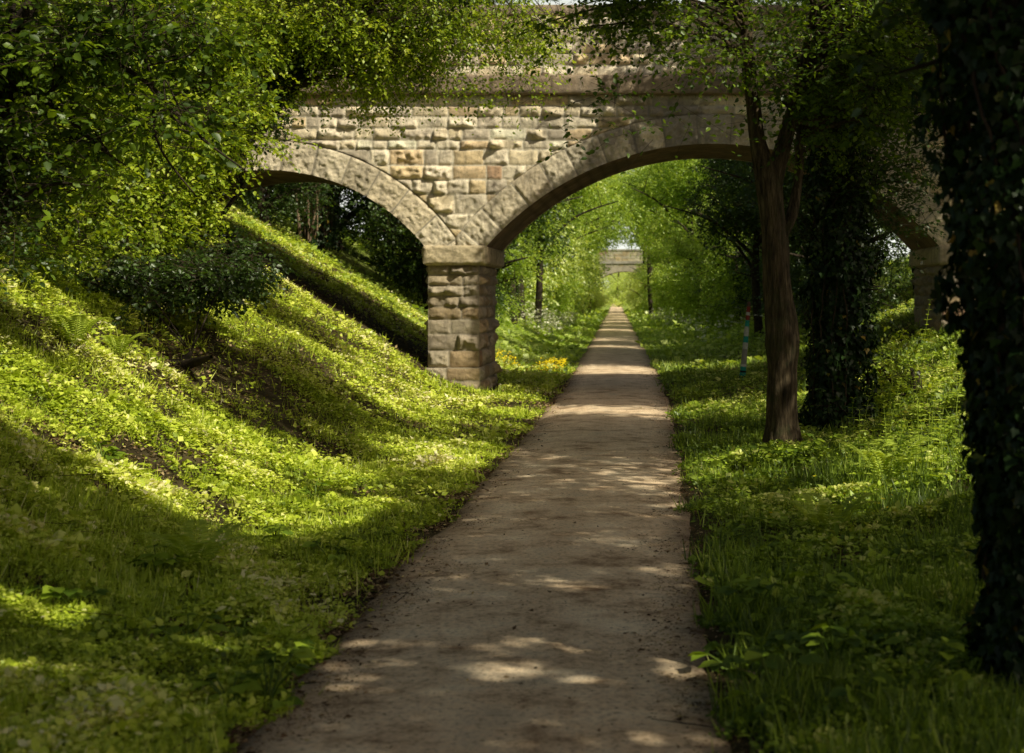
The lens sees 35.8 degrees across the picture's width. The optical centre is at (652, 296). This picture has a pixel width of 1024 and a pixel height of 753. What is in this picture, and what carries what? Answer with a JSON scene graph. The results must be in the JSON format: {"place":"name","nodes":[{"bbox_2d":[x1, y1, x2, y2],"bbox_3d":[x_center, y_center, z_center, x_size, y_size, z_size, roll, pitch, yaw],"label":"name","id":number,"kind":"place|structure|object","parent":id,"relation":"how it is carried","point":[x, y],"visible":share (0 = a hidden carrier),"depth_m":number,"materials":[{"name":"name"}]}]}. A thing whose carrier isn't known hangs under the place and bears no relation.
{"place":"outdoors","nodes":[
{"label":"outdoors","id":0,"kind":"place"},
{"bbox_2d":[9,0,909,281],"label":"sky","id":1,"kind":"structure","parent":0,"point":[552,2],"materials":[{"name":"white"}]},
{"bbox_2d":[232,305,731,752],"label":"path","id":2,"kind":"structure","parent":0,"point":[611,500],"depth_m":10.05,"materials":[{"name":"beige gravel"}]},
{"bbox_2d":[210,364,747,752],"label":"fallen leaves","id":3,"kind":"object","parent":2,"relation":"on","point":[232,739],"visible":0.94,"depth_m":9.83,"materials":[{"name":"brown plant"}]},
{"bbox_2d":[0,185,979,752],"bbox_3d":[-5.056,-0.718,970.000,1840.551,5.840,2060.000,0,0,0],"label":"ground","id":4,"kind":"structure","parent":0,"point":[272,394],"depth_m":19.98,"materials":[{"name":"green plant"}]},
{"bbox_2d":[0,0,121,310],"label":"hawthorn shrub","id":5,"kind":"object","parent":4,"relation":"on","point":[6,215],"visible":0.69,"depth_m":15.03,"materials":[{"name":"green plant"}]},
{"bbox_2d":[18,585,111,603],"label":"dock plant","id":6,"kind":"object","parent":4,"relation":"on","point":[47,591],"visible":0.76,"depth_m":9.71,"materials":[{"name":"green plant"}]},
{"bbox_2d":[42,314,111,345],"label":"fern","id":7,"kind":"object","parent":4,"relation":"on","point":[83,318],"visible":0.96,"depth_m":17.05,"materials":[{"name":"green plant"}]},
{"bbox_2d":[0,0,202,293],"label":"hawthorn shrub","id":8,"kind":"object","parent":4,"relation":"on","point":[58,235],"visible":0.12,"depth_m":20.81,"materials":[{"name":"green plant"}]},
{"bbox_2d":[75,432,127,459],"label":"dock plant","id":9,"kind":"object","parent":4,"relation":"on","point":[114,452],"visible":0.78,"depth_m":13.93,"materials":[{"name":"green plant"}]},
{"bbox_2d":[98,333,148,356],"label":"fern","id":10,"kind":"object","parent":4,"relation":"on","point":[107,338],"visible":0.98,"depth_m":17.78,"materials":[{"name":"green plant"}]},
{"bbox_2d":[0,0,286,251],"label":"sycamore sapling","id":11,"kind":"object","parent":4,"relation":"on","point":[33,42],"visible":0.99,"depth_m":14.82,"materials":[{"name":"green plant"}]},
{"bbox_2d":[0,218,301,369],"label":"bramble thicket","id":12,"kind":"object","parent":4,"relation":"on","point":[232,274],"visible":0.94,"depth_m":20.87,"materials":[{"name":"green plant"}]},
{"bbox_2d":[125,543,190,578],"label":"dock plant","id":13,"kind":"object","parent":4,"relation":"on","point":[164,555],"visible":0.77,"depth_m":10.91,"materials":[{"name":"green plant"}]},
{"bbox_2d":[19,0,321,268],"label":"hawthorn shrub","id":14,"kind":"object","parent":4,"relation":"on","point":[233,98],"visible":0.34,"depth_m":23.42,"materials":[{"name":"green plant"}]},
{"bbox_2d":[147,612,229,642],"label":"dock plant","id":15,"kind":"object","parent":4,"relation":"on","point":[215,627],"visible":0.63,"depth_m":9.35,"materials":[{"name":"green plant"}]},
{"bbox_2d":[133,519,251,575],"bbox_3d":[-3.276,1.839,11.296,0.717,0.380,0.950,0,0,29],"label":"fern","id":16,"kind":"object","parent":4,"relation":"on","point":[184,540],"visible":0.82,"depth_m":11.34,"materials":[{"name":"green plant"}]},
{"bbox_2d":[89,0,326,256],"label":"holly shrub","id":17,"kind":"object","parent":4,"relation":"on","point":[241,179],"visible":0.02,"depth_m":28.63,"materials":[{"name":"green plant"}]},
{"bbox_2d":[190,671,261,706],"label":"dock plant","id":18,"kind":"object","parent":4,"relation":"on","point":[242,687],"visible":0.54,"depth_m":8.03,"materials":[{"name":"green plant"}]},
{"bbox_2d":[229,618,282,635],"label":"dock plant","id":19,"kind":"object","parent":4,"relation":"on","point":[245,630],"visible":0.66,"depth_m":9.52,"materials":[{"name":"green plant"}]},
{"bbox_2d":[233,648,317,708],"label":"dock plant","id":20,"kind":"object","parent":4,"relation":"on","point":[302,653],"visible":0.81,"depth_m":8.10,"materials":[{"name":"green plant"}]},
{"bbox_2d":[262,524,293,540],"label":"dock plant","id":21,"kind":"object","parent":4,"relation":"on","point":[270,529],"visible":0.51,"depth_m":12.60,"materials":[{"name":"green plant"}]},
{"bbox_2d":[226,182,342,231],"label":"hedgerow shrub","id":22,"kind":"object","parent":4,"relation":"on","point":[263,205],"visible":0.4,"depth_m":43.76,"materials":[{"name":"green plant"}]},
{"bbox_2d":[257,636,316,668],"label":"dock plant","id":23,"kind":"object","parent":4,"relation":"on","point":[299,644],"visible":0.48,"depth_m":8.88,"materials":[{"name":"green plant"}]},
{"bbox_2d":[0,185,577,752],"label":"undergrowth","id":24,"kind":"object","parent":4,"relation":"on","point":[78,697],"visible":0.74,"depth_m":13.28,"materials":[{"name":"green plant"}]},
{"bbox_2d":[293,475,334,499],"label":"dock plant","id":25,"kind":"object","parent":4,"relation":"on","point":[324,483],"visible":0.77,"depth_m":15.33,"materials":[{"name":"green plant"}]},
{"bbox_2d":[294,182,335,248],"bbox_3d":[-10.063,-4.460,46.188,1.514,6.164,1.332,0,0,-44],"label":"vine clad trunk","id":26,"kind":"object","parent":4,"relation":"on","point":[313,231],"visible":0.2,"depth_m":45.97,"materials":[{"name":"green plant"}]},
{"bbox_2d":[305,184,344,251],"bbox_3d":[-9.877,-4.389,47.255,1.308,6.202,1.326,0,0,33],"label":"vine clad trunk","id":27,"kind":"object","parent":4,"relation":"on","point":[335,224],"visible":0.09,"depth_m":47.09,"materials":[{"name":"green plant"}]},
{"bbox_2d":[302,536,355,561],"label":"dock plant","id":28,"kind":"object","parent":4,"relation":"on","point":[315,543],"visible":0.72,"depth_m":12.14,"materials":[{"name":"green plant"}]},
{"bbox_2d":[290,186,393,254],"bbox_3d":[-9.826,-3.188,51.047,4.942,4.012,5.132,0,0,-1],"label":"hedgerow shrub","id":29,"kind":"object","parent":4,"relation":"on","point":[346,218],"visible":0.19,"depth_m":51.05,"materials":[{"name":"green plant"}]},
{"bbox_2d":[142,0,613,268],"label":"hawthorn tree","id":30,"kind":"object","parent":4,"relation":"on","point":[370,51],"visible":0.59,"depth_m":25.05,"materials":[{"name":"green plant"}]},
{"bbox_2d":[357,216,417,293],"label":"hedgerow shrub","id":31,"kind":"object","parent":4,"relation":"on","point":[387,265],"visible":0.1,"depth_m":51.39,"materials":[{"name":"green plant"}]},
{"bbox_2d":[221,194,609,377],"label":"grass","id":32,"kind":"structure","parent":4,"relation":"on","point":[592,319],"depth_m":52.37,"materials":[{"name":"green plant"}]},
{"bbox_2d":[336,0,518,243],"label":"woodland tree","id":33,"kind":"object","parent":4,"relation":"on","point":[358,207],"depth_m":50.47,"materials":[{"name":"green plant"}]},
{"bbox_2d":[350,0,517,277],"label":"woodland tree","id":34,"kind":"object","parent":4,"relation":"on","point":[389,228],"visible":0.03,"depth_m":45.28,"materials":[{"name":"green plant"}]},
{"bbox_2d":[365,207,519,310],"bbox_3d":[-6.498,-1.458,48.262,4.748,4.785,4.931,0,0,-40],"label":"hedgerow shrub","id":35,"kind":"object","parent":4,"relation":"on","point":[420,271],"visible":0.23,"depth_m":47.98,"materials":[{"name":"green plant"}]},
{"bbox_2d":[371,203,562,274],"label":"woodland tree","id":36,"kind":"object","parent":4,"relation":"on","point":[522,239],"visible":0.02,"depth_m":67.75,"materials":[{"name":"green plant"}]},
{"bbox_2d":[3,5,989,389],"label":"stone bridge","id":37,"kind":"structure","parent":4,"relation":"on","point":[463,201],"depth_m":32.98,"materials":[{"name":"stone"}]},
{"bbox_2d":[495,238,533,325],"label":"hedgerow shrub","id":38,"kind":"object","parent":4,"relation":"on","point":[497,297],"visible":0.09,"depth_m":59.87,"materials":[{"name":"green plant"}]},
{"bbox_2d":[495,241,547,320],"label":"hedgerow shrub","id":39,"kind":"object","parent":4,"relation":"on","point":[515,267],"visible":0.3,"depth_m":64.78,"materials":[{"name":"green plant"}]},
{"bbox_2d":[507,249,545,312],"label":"hedgerow shrub","id":40,"kind":"object","parent":4,"relation":"on","point":[527,297],"visible":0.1,"depth_m":80.53,"materials":[{"name":"green plant"}]},
{"bbox_2d":[495,349,566,374],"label":"buttercup flowers","id":41,"kind":"object","parent":4,"relation":"on","point":[547,362],"visible":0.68,"depth_m":42.43,"materials":[{"name":"yellow plant"}]},
{"bbox_2d":[495,195,582,295],"bbox_3d":[-6.366,-3.334,57.516,6.974,9.069,8.299,0,0,-32],"label":"arching tree","id":42,"kind":"object","parent":4,"relation":"on","point":[545,215],"depth_m":57.03,"materials":[{"name":"green plant"}]},
{"bbox_2d":[514,194,585,319],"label":"woodland tree","id":43,"kind":"object","parent":4,"relation":"on","point":[547,238],"visible":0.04,"depth_m":76.34,"materials":[{"name":"green plant"}]},
{"bbox_2d":[525,229,578,317],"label":"woodland tree","id":44,"kind":"object","parent":4,"relation":"on","point":[558,291],"visible":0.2,"depth_m":87.12,"materials":[{"name":"green plant"}]},
{"bbox_2d":[507,181,601,324],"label":"arching tree","id":45,"kind":"object","parent":4,"relation":"on","point":[514,285],"visible":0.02,"depth_m":67.93,"materials":[{"name":"green plant"}]},
{"bbox_2d":[507,196,602,312],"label":"woodland tree","id":46,"kind":"object","parent":4,"relation":"on","point":[561,270],"visible":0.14,"depth_m":87.06,"materials":[{"name":"green plant"}]},
{"bbox_2d":[526,180,617,326],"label":"arching tree","id":47,"kind":"object","parent":4,"relation":"on","point":[539,293],"visible":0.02,"depth_m":79.86,"materials":[{"name":"green plant"}]},
{"bbox_2d":[550,217,594,320],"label":"woodland tree","id":48,"kind":"object","parent":4,"relation":"on","point":[560,305],"visible":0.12,"depth_m":96.69,"materials":[{"name":"green plant"}]},
{"bbox_2d":[561,257,591,321],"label":"woodland tree","id":49,"kind":"object","parent":4,"relation":"on","point":[575,298],"visible":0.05,"depth_m":108.31,"materials":[{"name":"green plant"}]},
{"bbox_2d":[559,182,610,295],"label":"woodland tree","id":50,"kind":"object","parent":4,"relation":"on","point":[588,269],"visible":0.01,"depth_m":99.31,"materials":[{"name":"green plant"}]},
{"bbox_2d":[571,191,611,315],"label":"woodland tree","id":51,"kind":"object","parent":4,"relation":"on","point":[582,301],"visible":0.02,"depth_m":130.22,"materials":[{"name":"green plant"}]},
{"bbox_2d":[545,174,647,322],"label":"arching tree","id":52,"kind":"object","parent":4,"relation":"on","point":[594,200],"visible":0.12,"depth_m":92.12,"materials":[{"name":"green plant"}]},
{"bbox_2d":[565,171,629,314],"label":"arching tree","id":53,"kind":"object","parent":4,"relation":"on","point":[608,192],"visible":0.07,"depth_m":120.57,"materials":[{"name":"green plant"}]},
{"bbox_2d":[591,281,610,310],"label":"woodland tree","id":54,"kind":"object","parent":4,"relation":"on","point":[597,303],"visible":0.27,"depth_m":191.33,"materials":[{"name":"green plant"}]},
{"bbox_2d":[573,179,631,309],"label":"arching tree","id":55,"kind":"object","parent":4,"relation":"on","point":[609,244],"visible":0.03,"depth_m":142.41,"materials":[{"name":"green plant"}]},
{"bbox_2d":[581,169,636,316],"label":"arching tree","id":56,"kind":"object","parent":4,"relation":"on","point":[618,190],"visible":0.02,"depth_m":148.90,"materials":[{"name":"green plant"}]},
{"bbox_2d":[605,272,630,306],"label":"woodland tree","id":57,"kind":"object","parent":4,"relation":"on","point":[616,296],"visible":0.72,"depth_m":299.32,"materials":[{"name":"green plant"}]},
{"bbox_2d":[593,249,646,277],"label":"stone bridge","id":58,"kind":"structure","parent":4,"relation":"on","point":[623,261],"depth_m":204.97,"materials":[{"name":"stone"}]},
{"bbox_2d":[501,302,761,350],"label":"cow parsley flowers","id":59,"kind":"object","parent":4,"relation":"on","point":[573,319],"visible":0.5,"depth_m":72.86,"materials":[{"name":"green plant"}]},
{"bbox_2d":[607,163,659,257],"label":"arching tree","id":60,"kind":"object","parent":4,"relation":"on","point":[631,182],"visible":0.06,"depth_m":140.25,"materials":[{"name":"green plant"}]},
{"bbox_2d":[621,273,647,311],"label":"woodland tree","id":61,"kind":"object","parent":4,"relation":"on","point":[637,284],"visible":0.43,"depth_m":185.76,"materials":[{"name":"green plant"}]},
{"bbox_2d":[616,167,654,314],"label":"arching tree","id":62,"kind":"object","parent":4,"relation":"on","point":[649,271],"visible":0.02,"depth_m":153.84,"materials":[{"name":"green plant"}]},
{"bbox_2d":[634,265,655,309],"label":"woodland tree","id":63,"kind":"object","parent":4,"relation":"on","point":[644,291],"visible":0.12,"depth_m":175.32,"materials":[{"name":"green plant"}]},
{"bbox_2d":[613,166,683,305],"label":"arching tree","id":64,"kind":"object","parent":4,"relation":"on","point":[640,187],"visible":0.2,"depth_m":122.86,"materials":[{"name":"green plant"}]},
{"bbox_2d":[640,239,669,311],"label":"woodland tree","id":65,"kind":"object","parent":4,"relation":"on","point":[652,258],"visible":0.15,"depth_m":133.70,"materials":[{"name":"green plant"}]},
{"bbox_2d":[627,159,720,322],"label":"arching tree","id":66,"kind":"object","parent":4,"relation":"on","point":[677,185],"visible":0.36,"depth_m":96.43,"materials":[{"name":"green plant"}]},
{"bbox_2d":[391,0,964,447],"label":"woodland tree","id":67,"kind":"object","parent":4,"relation":"on","point":[823,68],"visible":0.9,"depth_m":19.80,"materials":[{"name":"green plant"}]},
{"bbox_2d":[643,199,712,323],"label":"woodland tree","id":68,"kind":"object","parent":4,"relation":"on","point":[672,278],"visible":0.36,"depth_m":95.89,"materials":[{"name":"green plant"}]},
{"bbox_2d":[650,167,714,276],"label":"woodland tree","id":69,"kind":"object","parent":4,"relation":"on","point":[664,255],"depth_m":99.27,"materials":[{"name":"green plant"}]},
{"bbox_2d":[658,224,719,326],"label":"woodland tree","id":70,"kind":"object","parent":4,"relation":"on","point":[685,297],"visible":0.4,"depth_m":83.36,"materials":[{"name":"green plant"}]},
{"bbox_2d":[685,251,728,305],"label":"hedgerow shrub","id":71,"kind":"object","parent":4,"relation":"on","point":[699,290],"visible":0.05,"depth_m":80.57,"materials":[{"name":"green plant"}]},
{"bbox_2d":[683,192,753,333],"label":"woodland tree","id":72,"kind":"object","parent":4,"relation":"on","point":[717,276],"visible":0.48,"depth_m":69.75,"materials":[{"name":"green plant"}]},
{"bbox_2d":[683,228,761,322],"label":"hedgerow shrub","id":73,"kind":"object","parent":4,"relation":"on","point":[708,256],"visible":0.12,"depth_m":75.00,"materials":[{"name":"green plant"}]},
{"bbox_2d":[659,159,791,336],"bbox_3d":[4.043,-2.847,54.421,6.974,8.566,8.299,0,0,-23],"label":"arching tree","id":74,"kind":"object","parent":4,"relation":"on","point":[758,324],"visible":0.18,"depth_m":54.78,"materials":[{"name":"green plant"}]},
{"bbox_2d":[704,234,764,321],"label":"hedgerow shrub","id":75,"kind":"object","parent":4,"relation":"on","point":[744,265],"visible":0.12,"depth_m":68.49,"materials":[{"name":"green plant"}]},
{"bbox_2d":[688,632,785,671],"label":"hogweed","id":76,"kind":"object","parent":4,"relation":"on","point":[713,665],"visible":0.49,"depth_m":8.63,"materials":[{"name":"green plant"}]},
{"bbox_2d":[686,0,798,275],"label":"woodland tree","id":77,"kind":"object","parent":4,"relation":"on","point":[742,228],"visible":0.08,"depth_m":54.55,"materials":[{"name":"green plant"}]},
{"bbox_2d":[739,301,750,377],"bbox_3d":[2.116,1.056,36.302,0.280,1.881,0.151,0,0,0],"label":"marker post","id":78,"kind":"object","parent":4,"relation":"on","point":[744,351],"visible":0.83,"depth_m":36.26,"materials":[{"name":"grey wood"}]},
{"bbox_2d":[735,443,774,468],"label":"hogweed","id":79,"kind":"object","parent":4,"relation":"on","point":[761,445],"visible":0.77,"depth_m":18.13,"materials":[{"name":"green plant"}]},
{"bbox_2d":[716,578,800,624],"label":"hogweed","id":80,"kind":"object","parent":4,"relation":"on","point":[751,584],"visible":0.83,"depth_m":9.66,"materials":[{"name":"green plant"}]},
{"bbox_2d":[702,160,814,241],"bbox_3d":[5.488,-3.453,46.412,7.384,9.069,8.788,0,0,-27],"label":"arching tree","id":81,"kind":"object","parent":4,"relation":"on","point":[743,175],"visible":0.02,"depth_m":46.98,"materials":[{"name":"green plant"}]},
{"bbox_2d":[721,646,796,690],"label":"hogweed","id":82,"kind":"object","parent":4,"relation":"on","point":[771,662],"visible":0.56,"depth_m":7.95,"materials":[{"name":"green plant"}]},
{"bbox_2d":[731,517,787,545],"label":"hogweed","id":83,"kind":"object","parent":4,"relation":"on","point":[779,535],"visible":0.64,"depth_m":12.74,"materials":[{"name":"green plant"}]},
{"bbox_2d":[624,255,914,373],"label":"grass","id":84,"kind":"structure","parent":4,"relation":"on","point":[680,343],"depth_m":56.61,"materials":[{"name":"green plant"}]},
{"bbox_2d":[722,645,825,714],"bbox_3d":[0.567,1.886,7.544,0.412,0.380,0.486,0,0,-29],"label":"hogweed","id":85,"kind":"object","parent":4,"relation":"on","point":[752,656],"visible":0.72,"depth_m":7.53,"materials":[{"name":"green plant"}]},
{"bbox_2d":[770,442,809,469],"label":"hogweed","id":86,"kind":"object","parent":4,"relation":"on","point":[779,449],"visible":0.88,"depth_m":17.91,"materials":[{"name":"green plant"}]},
{"bbox_2d":[761,630,819,667],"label":"hogweed","id":87,"kind":"object","parent":4,"relation":"on","point":[787,637],"visible":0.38,"depth_m":8.60,"materials":[{"name":"green plant"}]},
{"bbox_2d":[737,0,869,327],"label":"woodland tree","id":88,"kind":"object","parent":4,"relation":"on","point":[759,3],"depth_m":48.88,"materials":[{"name":"green plant"}]},
{"bbox_2d":[784,438,826,461],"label":"hogweed","id":89,"kind":"object","parent":4,"relation":"on","point":[817,448],"visible":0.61,"depth_m":18.52,"materials":[{"name":"green plant"}]},
{"bbox_2d":[782,572,854,603],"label":"hogweed","id":90,"kind":"object","parent":4,"relation":"on","point":[842,578],"visible":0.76,"depth_m":10.06,"materials":[{"name":"green plant"}]},
{"bbox_2d":[751,233,887,321],"bbox_3d":[5.169,-0.550,49.723,4.567,3.534,4.398,0,0,41],"label":"hedgerow shrub","id":91,"kind":"object","parent":4,"relation":"on","point":[792,248],"visible":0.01,"depth_m":49.08,"materials":[{"name":"green plant"}]},
{"bbox_2d":[766,492,882,535],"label":"fern","id":92,"kind":"object","parent":4,"relation":"on","point":[823,509],"visible":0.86,"depth_m":12.94,"materials":[{"name":"green plant"}]},
{"bbox_2d":[653,297,1023,752],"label":"undergrowth","id":93,"kind":"object","parent":4,"relation":"on","point":[980,713],"visible":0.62,"depth_m":11.02,"materials":[{"name":"green plant"}]},
{"bbox_2d":[800,623,878,667],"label":"hogweed","id":94,"kind":"object","parent":4,"relation":"on","point":[855,641],"visible":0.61,"depth_m":8.22,"materials":[{"name":"green plant"}]},
{"bbox_2d":[729,1,971,433],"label":"ivy clad tree","id":95,"kind":"object","parent":4,"relation":"on","point":[837,260],"visible":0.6,"depth_m":22.07,"materials":[{"name":"green plant"}]},
{"bbox_2d":[789,213,914,337],"bbox_3d":[5.522,-0.647,42.126,4.398,4.058,4.567,0,0,-15],"label":"hedgerow shrub","id":96,"kind":"object","parent":4,"relation":"on","point":[887,274],"visible":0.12,"depth_m":42.27,"materials":[{"name":"green plant"}]},
{"bbox_2d":[813,668,902,725],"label":"hogweed","id":97,"kind":"object","parent":4,"relation":"on","point":[851,679],"visible":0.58,"depth_m":7.41,"materials":[{"name":"green plant"}]},
{"bbox_2d":[826,437,935,480],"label":"fern","id":98,"kind":"object","parent":4,"relation":"on","point":[887,461],"visible":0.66,"depth_m":15.82,"materials":[{"name":"green plant"}]},
{"bbox_2d":[854,627,929,653],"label":"hogweed","id":99,"kind":"object","parent":4,"relation":"on","point":[876,636],"visible":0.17,"depth_m":8.49,"materials":[{"name":"green plant"}]},
{"bbox_2d":[856,302,962,415],"bbox_3d":[3.838,1.409,22.782,2.482,2.642,2.178,0,0,28],"label":"elder bush","id":100,"kind":"object","parent":4,"relation":"on","point":[883,380],"visible":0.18,"depth_m":22.99,"materials":[{"name":"green plant"}]},
{"bbox_2d":[908,299,932,438],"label":"nettle","id":101,"kind":"object","parent":4,"relation":"on","point":[921,364],"visible":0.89,"depth_m":18.44,"materials":[{"name":"green plant"}]},
{"bbox_2d":[869,636,972,692],"bbox_3d":[1.339,1.875,7.775,0.493,0.349,0.519,0,0,22],"label":"hogweed","id":102,"kind":"object","parent":4,"relation":"on","point":[956,644],"visible":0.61,"depth_m":7.73,"materials":[{"name":"green plant"}]},
{"bbox_2d":[889,533,954,565],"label":"hogweed","id":103,"kind":"object","parent":4,"relation":"on","point":[897,551],"visible":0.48,"depth_m":11.52,"materials":[{"name":"green plant"}]},
{"bbox_2d":[838,0,1023,692],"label":"ivy clad tree","id":104,"kind":"object","parent":4,"relation":"on","point":[982,53],"visible":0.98,"depth_m":7.81,"materials":[{"name":"green plant"}]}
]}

